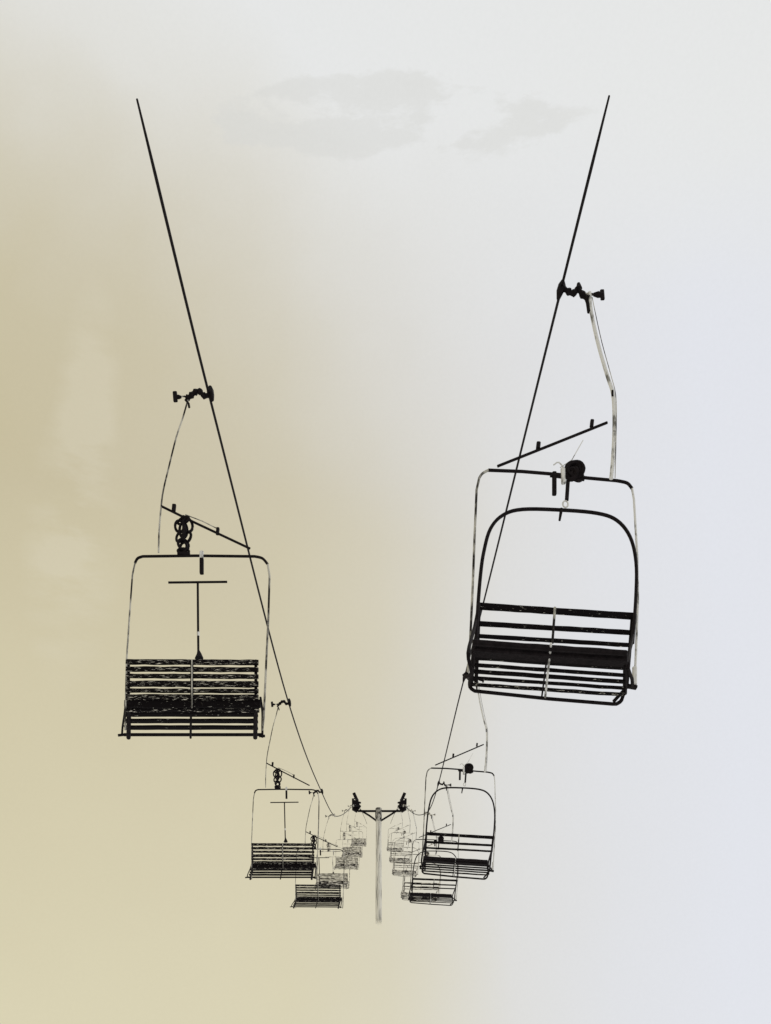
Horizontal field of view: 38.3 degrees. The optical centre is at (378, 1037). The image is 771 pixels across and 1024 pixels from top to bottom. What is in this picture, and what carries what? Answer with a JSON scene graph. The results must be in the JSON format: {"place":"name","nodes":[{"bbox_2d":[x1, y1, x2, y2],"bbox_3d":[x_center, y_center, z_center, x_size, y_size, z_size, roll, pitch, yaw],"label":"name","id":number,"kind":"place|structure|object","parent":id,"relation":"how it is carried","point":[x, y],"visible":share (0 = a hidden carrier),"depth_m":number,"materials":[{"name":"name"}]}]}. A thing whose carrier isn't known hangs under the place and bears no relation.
{"place":"outdoors","nodes":[
{"label":"outdoors","id":0,"kind":"place"},
{"bbox_2d":[0,0,770,1023],"label":"sky","id":1,"kind":"structure","parent":0,"point":[372,207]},
{"bbox_3d":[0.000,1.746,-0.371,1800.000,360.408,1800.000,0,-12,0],"label":"snowy ground","id":2,"kind":"structure","parent":0,"visible":0},
{"bbox_2d":[352,792,406,920],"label":"lift tower","id":3,"kind":"structure","parent":2,"relation":"on","point":[378,811],"depth_m":66.73,"materials":[{"name":"metal"}]},
{"bbox_2d":[136,98,366,822],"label":"haul cable","id":4,"kind":"object","parent":3,"relation":"attached to","point":[180,277],"visible":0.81,"depth_m":8.50,"materials":[{"name":"metal"}]},
{"bbox_2d":[118,385,270,739],"bbox_3d":[-1.431,-3.691,8.723,1.210,2.973,0.477,0,-12,0],"label":"ski lift chair","id":5,"kind":"object","parent":4,"relation":"hanging from","point":[191,705],"visible":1,"depth_m":8.33,"materials":[{"name":"metal"}]},
{"bbox_2d":[245,698,319,879],"bbox_3d":[-1.425,-3.648,16.523,1.113,2.854,0.438,0,-12,0],"label":"ski lift chair","id":6,"kind":"object","parent":4,"relation":"hanging from","point":[297,866],"visible":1,"depth_m":16.15,"materials":[{"name":"metal"}]},
{"bbox_2d":[290,789,344,908],"bbox_3d":[-1.440,-4.388,26.102,1.283,2.943,0.505,0,-11,-1],"label":"ski lift chair","id":7,"kind":"object","parent":4,"relation":"hanging from","point":[302,899],"visible":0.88,"depth_m":25.70,"materials":[{"name":"metal"}]},
{"bbox_2d":[314,814,349,888],"bbox_3d":[-1.423,-5.586,33.571,1.150,2.378,0.453,0,-13,1],"label":"ski lift chair","id":8,"kind":"object","parent":4,"relation":"hanging from","point":[333,874],"visible":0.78,"depth_m":33.22,"materials":[{"name":"metal"}]},
{"bbox_2d":[333,809,359,869],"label":"ski lift chair","id":9,"kind":"object","parent":4,"relation":"hanging from","point":[341,863],"visible":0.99,"depth_m":48.72,"materials":[{"name":"metal"}]},
{"bbox_2d":[341,804,362,857],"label":"ski lift chair","id":10,"kind":"object","parent":4,"relation":"hanging from","point":[353,851],"visible":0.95,"depth_m":58.35,"materials":[{"name":"metal"}]},
{"bbox_2d":[351,814,366,845],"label":"ski lift chair","id":11,"kind":"object","parent":4,"relation":"hanging from","point":[356,842],"visible":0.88,"depth_m":77.56,"materials":[{"name":"metal"}]},
{"bbox_2d":[390,95,609,823],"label":"haul cable","id":12,"kind":"object","parent":3,"relation":"attached to","point":[569,255],"visible":0.81,"depth_m":9.02,"materials":[{"name":"metal"}]},
{"bbox_2d":[387,807,403,851],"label":"ski lift chair","id":13,"kind":"object","parent":12,"relation":"hanging from","point":[393,849],"visible":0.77,"depth_m":78.53,"materials":[{"name":"metal"}]},
{"bbox_2d":[389,804,412,863],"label":"ski lift chair","id":14,"kind":"object","parent":12,"relation":"hanging from","point":[401,859],"visible":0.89,"depth_m":59.31,"materials":[{"name":"metal"}]},
{"bbox_2d":[392,809,418,876],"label":"ski lift chair","id":15,"kind":"object","parent":12,"relation":"hanging from","point":[407,871],"visible":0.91,"depth_m":49.12,"materials":[{"name":"metal"}]},
{"bbox_2d":[401,812,440,901],"bbox_3d":[1.208,-5.232,31.592,1.191,2.727,0.457,1,-12,-3],"label":"ski lift chair","id":16,"kind":"object","parent":12,"relation":"hanging from","point":[404,895],"visible":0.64,"depth_m":31.59,"materials":[{"name":"metal"}]},
{"bbox_2d":[408,781,458,905],"bbox_3d":[1.217,-4.379,24.483,1.169,2.930,0.436,1,-12,-6],"label":"ski lift chair","id":17,"kind":"object","parent":12,"relation":"hanging from","point":[415,896],"visible":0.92,"depth_m":24.42,"materials":[{"name":"metal"}]},
{"bbox_2d":[419,678,495,879],"bbox_3d":[1.217,-4.100,16.847,1.230,3.408,0.472,2,-12,-7],"label":"ski lift chair","id":18,"kind":"object","parent":12,"relation":"hanging from","point":[453,863],"visible":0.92,"depth_m":16.76,"materials":[{"name":"metal"}]},
{"bbox_2d":[462,280,638,705],"bbox_3d":[1.201,-3.975,7.652,1.294,3.408,0.497,1,-12,-5],"label":"ski lift chair","id":19,"kind":"object","parent":12,"relation":"hanging from","point":[547,655],"visible":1,"depth_m":7.56,"materials":[{"name":"metal"}]}
]}

